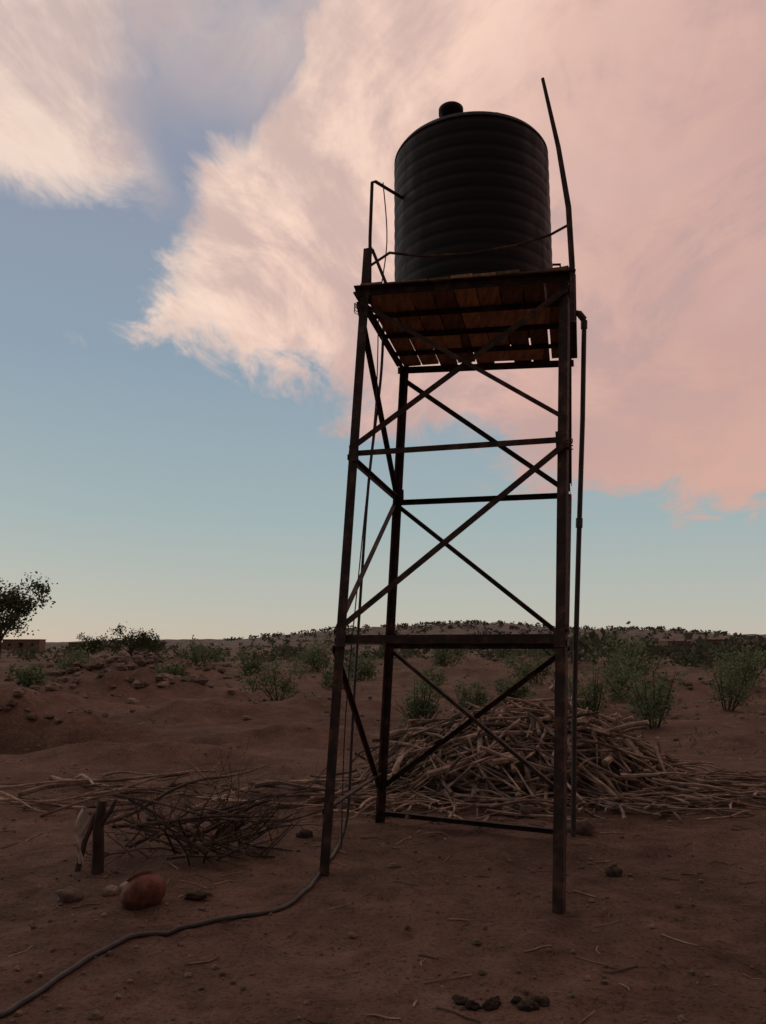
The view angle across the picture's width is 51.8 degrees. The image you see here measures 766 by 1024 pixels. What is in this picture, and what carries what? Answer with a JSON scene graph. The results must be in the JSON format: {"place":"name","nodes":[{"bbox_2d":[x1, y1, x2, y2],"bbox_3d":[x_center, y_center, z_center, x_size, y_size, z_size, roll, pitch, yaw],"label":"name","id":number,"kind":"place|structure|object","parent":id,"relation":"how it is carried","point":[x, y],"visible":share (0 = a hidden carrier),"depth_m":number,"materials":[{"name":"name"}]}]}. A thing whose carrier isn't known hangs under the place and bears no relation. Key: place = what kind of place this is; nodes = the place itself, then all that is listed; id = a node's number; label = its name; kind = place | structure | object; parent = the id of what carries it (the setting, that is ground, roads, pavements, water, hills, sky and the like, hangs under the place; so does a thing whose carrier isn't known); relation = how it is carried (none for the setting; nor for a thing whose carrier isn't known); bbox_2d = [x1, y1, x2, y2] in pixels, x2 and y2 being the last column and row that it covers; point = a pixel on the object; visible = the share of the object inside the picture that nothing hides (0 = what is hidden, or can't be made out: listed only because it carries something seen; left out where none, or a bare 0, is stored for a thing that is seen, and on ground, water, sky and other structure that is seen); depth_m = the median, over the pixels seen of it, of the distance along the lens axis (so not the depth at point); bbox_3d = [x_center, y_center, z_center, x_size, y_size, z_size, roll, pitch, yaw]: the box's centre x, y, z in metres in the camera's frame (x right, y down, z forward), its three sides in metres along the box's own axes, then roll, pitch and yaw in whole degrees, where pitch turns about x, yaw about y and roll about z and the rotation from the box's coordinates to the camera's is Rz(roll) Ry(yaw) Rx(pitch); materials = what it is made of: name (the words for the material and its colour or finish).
{"place":"outdoors","nodes":[
{"label":"outdoors","id":0,"kind":"place"},
{"bbox_2d":[3,639,45,639],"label":"roof","id":1,"kind":"structure","parent":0,"point":[24,639],"depth_m":199.92,"materials":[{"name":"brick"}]},
{"bbox_2d":[45,639,238,646],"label":"hill","id":2,"kind":"structure","parent":0,"point":[168,641],"depth_m":686.37,"materials":[{"name":"brown soil"}]},
{"bbox_2d":[0,647,765,1023],"bbox_3d":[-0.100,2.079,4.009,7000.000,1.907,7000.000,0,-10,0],"label":"ground","id":3,"kind":"structure","parent":0,"point":[274,733],"depth_m":4.95,"materials":[{"name":"brown soil"}]},
{"bbox_2d":[2,640,45,650],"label":"walls","id":4,"kind":"structure","parent":3,"relation":"on","point":[41,644],"depth_m":199.83,"materials":[{"name":"brick"}]},
{"bbox_2d":[4,659,49,687],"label":"shrub","id":5,"kind":"object","parent":3,"relation":"on","point":[30,676],"visible":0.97,"depth_m":29.08,"materials":[{"name":"green plant"}]},
{"bbox_2d":[0,571,57,655],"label":"acacia tree","id":6,"kind":"object","parent":3,"relation":"on","point":[19,605],"visible":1,"depth_m":71.51,"materials":[{"name":"green plant"}]},
{"bbox_2d":[56,886,83,902],"bbox_3d":[-1.868,2.293,4.704,0.147,0.107,0.123,-6,-11,31],"label":"stone","id":7,"kind":"object","parent":3,"relation":"on","point":[68,894],"visible":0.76,"depth_m":4.67,"materials":[{"name":"brown stone"}]},
{"bbox_2d":[51,642,97,669],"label":"shrub","id":8,"kind":"object","parent":3,"relation":"on","point":[75,656],"visible":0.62,"depth_m":38.78,"materials":[{"name":"green plant"}]},
{"bbox_2d":[69,643,102,650],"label":"walls","id":9,"kind":"structure","parent":3,"relation":"on","point":[70,644],"depth_m":204.83,"materials":[{"name":"brick"}]},
{"bbox_2d":[69,632,109,655],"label":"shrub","id":10,"kind":"object","parent":3,"relation":"on","point":[93,643],"visible":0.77,"depth_m":82.72,"materials":[{"name":"green plant"}]},
{"bbox_2d":[74,799,116,873],"bbox_3d":[-1.951,2.255,5.308,0.300,0.625,0.159,0,-10,0],"label":"wooden post","id":11,"kind":"object","parent":3,"relation":"on","point":[94,822],"visible":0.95,"depth_m":5.30,"materials":[{"name":"brown wood"}]},
{"bbox_2d":[101,885,117,895],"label":"stone","id":12,"kind":"object","parent":3,"relation":"on","point":[110,890],"visible":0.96,"depth_m":4.79,"materials":[{"name":"brown stone"}]},
{"bbox_2d":[119,881,127,888],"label":"stone","id":13,"kind":"object","parent":3,"relation":"on","point":[122,885],"visible":0.07,"depth_m":4.86,"materials":[{"name":"stone"}]},
{"bbox_2d":[96,622,159,656],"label":"acacia tree","id":14,"kind":"object","parent":3,"relation":"on","point":[142,640],"visible":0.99,"depth_m":71.36,"materials":[{"name":"green plant"}]},
{"bbox_2d":[120,870,166,909],"bbox_3d":[-1.411,2.238,4.645,0.265,0.203,0.248,-14,-26,-22],"label":"stone","id":15,"kind":"object","parent":3,"relation":"on","point":[141,890],"visible":0.89,"depth_m":4.56,"materials":[{"name":"red stone"}]},
{"bbox_2d":[140,634,166,654],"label":"acacia tree","id":16,"kind":"object","parent":3,"relation":"on","point":[153,646],"visible":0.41,"depth_m":84.50,"materials":[{"name":"green plant"}]},
{"bbox_2d":[153,655,189,676],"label":"shrub","id":17,"kind":"object","parent":3,"relation":"on","point":[182,672],"visible":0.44,"depth_m":28.17,"materials":[{"name":"green plant"}]},
{"bbox_2d":[0,327,384,1017],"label":"water hose","id":18,"kind":"object","parent":3,"relation":"on","point":[116,943],"visible":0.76,"depth_m":4.40,"materials":[{"name":"black rubber"}]},
{"bbox_2d":[183,891,209,899],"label":"stone","id":19,"kind":"object","parent":3,"relation":"on","point":[195,895],"visible":1,"depth_m":4.71,"materials":[{"name":"brown stone"}]},
{"bbox_2d":[69,729,333,874],"bbox_3d":[-1.411,2.061,5.777,1.942,0.891,1.901,-5,-11,28],"label":"thorn brush heap","id":20,"kind":"object","parent":3,"relation":"on","point":[218,819],"visible":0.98,"depth_m":5.66,"materials":[{"name":"brown wood"}]},
{"bbox_2d":[173,635,231,667],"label":"shrub","id":21,"kind":"object","parent":3,"relation":"on","point":[194,651],"visible":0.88,"depth_m":41.67,"materials":[{"name":"green plant"}]},
{"bbox_2d":[231,642,267,675],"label":"shrub","id":22,"kind":"object","parent":3,"relation":"on","point":[250,666],"visible":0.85,"depth_m":36.03,"materials":[{"name":"green plant"}]},
{"bbox_2d":[0,718,517,823],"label":"fallen branches","id":23,"kind":"object","parent":3,"relation":"on","point":[59,782],"visible":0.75,"depth_m":7.81,"materials":[{"name":"brown wood"}]},
{"bbox_2d":[232,652,308,700],"bbox_3d":[-2.941,4.324,20.646,1.999,1.300,1.431,0,-10,0],"label":"shrub","id":24,"kind":"object","parent":3,"relation":"on","point":[271,680],"visible":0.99,"depth_m":20.67,"materials":[{"name":"green plant"}]},
{"bbox_2d":[296,829,312,837],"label":"stone","id":25,"kind":"object","parent":3,"relation":"on","point":[305,834],"visible":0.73,"depth_m":6.23,"materials":[{"name":"brown stone"}]},
{"bbox_2d":[286,643,332,671],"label":"shrub","id":26,"kind":"object","parent":3,"relation":"on","point":[317,664],"visible":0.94,"depth_m":40.96,"materials":[{"name":"green plant"}]},
{"bbox_2d":[291,631,332,663],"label":"shrub","id":27,"kind":"object","parent":3,"relation":"on","point":[314,644],"visible":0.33,"depth_m":50.14,"materials":[{"name":"green plant"}]},
{"bbox_2d":[318,659,359,689],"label":"shrub","id":28,"kind":"object","parent":3,"relation":"on","point":[326,678],"visible":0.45,"depth_m":26.42,"materials":[{"name":"green plant"}]},
{"bbox_2d":[344,648,380,680],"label":"shrub","id":29,"kind":"object","parent":3,"relation":"on","point":[366,671],"visible":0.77,"depth_m":33.44,"materials":[{"name":"green plant"}]},
{"bbox_2d":[0,651,765,1023],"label":"gravel","id":30,"kind":"structure","parent":3,"relation":"on","point":[146,659],"depth_m":12.29,"materials":[{"name":"stone"}]},
{"bbox_2d":[0,711,765,1023],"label":"twig litter","id":31,"kind":"object","parent":3,"relation":"on","point":[379,1015],"visible":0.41,"depth_m":5.09,"materials":[{"name":"brown wood"}]},
{"bbox_2d":[1,627,765,670],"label":"distant trees","id":32,"kind":"object","parent":3,"relation":"on","point":[693,654],"visible":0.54,"depth_m":61.13,"materials":[{"name":"green plant"}]},
{"bbox_2d":[1,654,765,757],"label":"weeds","id":33,"kind":"object","parent":3,"relation":"on","point":[679,700],"visible":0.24,"depth_m":15.94,"materials":[{"name":"green plant"}]},
{"bbox_2d":[396,672,451,726],"bbox_3d":[0.725,3.387,14.097,1.024,1.037,0.956,0,-10,0],"label":"shrub","id":34,"kind":"object","parent":3,"relation":"on","point":[417,704],"visible":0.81,"depth_m":14.02,"materials":[{"name":"green plant"}]},
{"bbox_2d":[416,655,449,688],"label":"shrub","id":35,"kind":"object","parent":3,"relation":"on","point":[426,671],"visible":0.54,"depth_m":26.25,"materials":[{"name":"green plant"}]},
{"bbox_2d":[319,77,576,914],"bbox_3d":[0.670,-0.206,6.109,2.217,5.960,2.430,0,-10,0],"label":"water tower stand","id":36,"kind":"object","parent":3,"relation":"on","point":[408,308],"visible":0.98,"depth_m":5.89,"materials":[{"name":"brown metal"}]},
{"bbox_2d":[341,182,386,846],"bbox_3d":[-0.084,-0.028,6.041,0.199,5.032,0.667,6,-11,-30],"label":"pull rope","id":37,"kind":"object","parent":36,"relation":"hanging from","point":[363,525],"visible":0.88,"depth_m":6.08,"materials":[{"name":"brown fabric"}]},
{"bbox_2d":[394,101,552,346],"bbox_3d":[0.750,-2.386,6.661,1.310,1.658,1.310,0,-10,0],"label":"water tank","id":38,"kind":"object","parent":36,"relation":"on","point":[470,181],"visible":0.74,"depth_m":6.10,"materials":[{"name":"black plastic"}]},
{"bbox_2d":[428,630,474,667],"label":"shrub","id":39,"kind":"object","parent":3,"relation":"on","point":[442,658],"visible":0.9,"depth_m":41.76,"materials":[{"name":"green plant"}]},
{"bbox_2d":[451,994,481,1009],"bbox_3d":[0.354,2.072,3.321,0.072,0.057,0.130,7,-12,-37],"label":"dung clod","id":40,"kind":"object","parent":3,"relation":"on","point":[465,1002],"visible":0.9,"depth_m":3.32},
{"bbox_2d":[452,676,493,709],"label":"shrub","id":41,"kind":"object","parent":3,"relation":"on","point":[478,698],"visible":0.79,"depth_m":17.14,"materials":[{"name":"green plant"}]},
{"bbox_2d":[482,995,501,1010],"bbox_3d":[0.453,2.062,3.298,0.087,0.054,0.084,0,-10,0],"label":"dung clod","id":42,"kind":"object","parent":3,"relation":"on","point":[490,1003],"visible":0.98,"depth_m":3.28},
{"bbox_2d":[493,672,541,703],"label":"shrub","id":43,"kind":"object","parent":3,"relation":"on","point":[521,692],"visible":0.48,"depth_m":20.02,"materials":[{"name":"green plant"}]},
{"bbox_2d":[510,996,539,1011],"bbox_3d":[0.591,2.064,3.293,0.127,0.053,0.081,-4,-10,24],"label":"dung clod","id":44,"kind":"object","parent":3,"relation":"on","point":[522,1004],"visible":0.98,"depth_m":3.28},
{"bbox_2d":[500,649,554,684],"bbox_3d":[5.602,5.898,30.449,2.392,1.641,2.228,6,-11,-33],"label":"shrub","id":45,"kind":"object","parent":3,"relation":"on","point":[526,670],"visible":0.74,"depth_m":30.36,"materials":[{"name":"green plant"}]},
{"bbox_2d":[518,805,540,818],"bbox_3d":[1.300,2.675,7.003,0.199,0.140,0.148,0,-10,0],"label":"stone","id":46,"kind":"object","parent":3,"relation":"on","point":[527,809],"visible":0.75,"depth_m":6.96,"materials":[{"name":"brown stone"}]},
{"bbox_2d":[294,684,765,829],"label":"firewood pile","id":47,"kind":"object","parent":3,"relation":"on","point":[619,756],"visible":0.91,"depth_m":7.81,"materials":[{"name":"brown wood"}]},
{"bbox_2d":[526,995,549,1006],"bbox_3d":[0.650,2.076,3.333,0.126,0.051,0.069,5,-11,-26],"label":"dung clod","id":48,"kind":"object","parent":3,"relation":"on","point":[543,1001],"visible":0.69,"depth_m":3.33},
{"bbox_2d":[571,310,586,836],"bbox_3d":[1.567,0.450,6.437,0.331,4.462,0.336,-5,-11,28],"label":"drain pipe","id":49,"kind":"object","parent":3,"relation":"on","point":[581,316],"visible":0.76,"depth_m":6.53,"materials":[{"name":"grey metal"}]},
{"bbox_2d":[567,818,594,835],"bbox_3d":[1.607,2.576,6.410,0.227,0.172,0.198,0,-10,0],"label":"stone","id":50,"kind":"object","parent":3,"relation":"on","point":[586,826],"visible":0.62,"depth_m":6.34,"materials":[{"name":"stone"}]},
{"bbox_2d":[552,657,615,717],"bbox_3d":[3.872,3.483,15.323,1.127,1.301,0.992,0,-10,0],"label":"shrub","id":51,"kind":"object","parent":3,"relation":"on","point":[590,700],"visible":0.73,"depth_m":15.17,"materials":[{"name":"green plant"}]},
{"bbox_2d":[604,866,622,876],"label":"stone","id":52,"kind":"object","parent":3,"relation":"on","point":[610,871],"visible":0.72,"depth_m":5.21,"materials":[{"name":"brown stone"}]},
{"bbox_2d":[582,621,654,679],"bbox_3d":[8.904,5.289,29.224,3.098,2.462,2.206,4,-10,-22],"label":"shrub","id":53,"kind":"object","parent":3,"relation":"on","point":[626,649],"visible":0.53,"depth_m":29.04,"materials":[{"name":"green plant"}]},
{"bbox_2d":[598,660,645,700],"bbox_3d":[6.421,4.579,21.475,1.345,1.140,1.785,0,-10,0],"label":"shrub","id":54,"kind":"object","parent":3,"relation":"on","point":[617,681],"visible":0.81,"depth_m":21.46,"materials":[{"name":"green plant"}]},
{"bbox_2d":[601,651,647,679],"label":"shrub","id":55,"kind":"object","parent":3,"relation":"on","point":[614,660],"visible":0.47,"depth_m":25.53,"materials":[{"name":"green plant"}]},
{"bbox_2d":[617,638,675,674],"bbox_3d":[12.081,6.966,37.508,2.543,1.928,2.873,4,-10,-23],"label":"shrub","id":56,"kind":"object","parent":3,"relation":"on","point":[649,663],"visible":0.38,"depth_m":37.17,"materials":[{"name":"green plant"}]},
{"bbox_2d":[626,678,673,714],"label":"shrub","id":57,"kind":"object","parent":3,"relation":"on","point":[650,696],"visible":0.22,"depth_m":16.82,"materials":[{"name":"green plant"}]},
{"bbox_2d":[616,662,690,728],"bbox_3d":[4.903,3.364,14.444,1.267,1.222,1.298,0,-10,0],"label":"shrub","id":58,"kind":"object","parent":3,"relation":"on","point":[654,707],"visible":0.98,"depth_m":14.27,"materials":[{"name":"green plant"}]},
{"bbox_2d":[660,642,691,651],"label":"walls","id":59,"kind":"structure","parent":3,"relation":"on","point":[667,643],"depth_m":185.52,"materials":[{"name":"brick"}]},
{"bbox_2d":[692,640,735,648],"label":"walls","id":60,"kind":"structure","parent":3,"relation":"on","point":[714,641],"depth_m":146.10,"materials":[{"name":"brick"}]},
{"bbox_2d":[697,655,765,710],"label":"shrub","id":61,"kind":"object","parent":3,"relation":"on","point":[740,696],"visible":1,"depth_m":17.84,"materials":[{"name":"green plant"}]},
{"bbox_2d":[710,642,764,686],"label":"shrub","id":62,"kind":"object","parent":3,"relation":"on","point":[742,672],"visible":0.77,"depth_m":23.51,"materials":[{"name":"green plant"}]},
{"bbox_2d":[709,641,765,683],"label":"shrub","id":63,"kind":"object","parent":3,"relation":"on","point":[750,654],"visible":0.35,"depth_m":28.38,"materials":[{"name":"green plant"}]},
{"bbox_2d":[745,639,765,650],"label":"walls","id":64,"kind":"structure","parent":3,"relation":"on","point":[749,645],"depth_m":161.91,"materials":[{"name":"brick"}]},
{"bbox_2d":[0,0,765,641],"label":"sky","id":65,"kind":"structure","parent":0,"point":[185,184],"materials":[{"name":"blue"}]},
{"bbox_2d":[196,623,744,648],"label":"hill","id":66,"kind":"structure","parent":0,"point":[437,630],"depth_m":445.62,"materials":[{"name":"brown soil"}]},
{"bbox_2d":[191,620,755,647],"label":"hill scrub","id":67,"kind":"object","parent":66,"relation":"on","point":[467,623],"visible":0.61,"depth_m":460.23,"materials":[{"name":"green plant"}]},
{"bbox_2d":[730,634,765,637],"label":"hill","id":68,"kind":"structure","parent":0,"point":[764,635],"depth_m":591.93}
]}

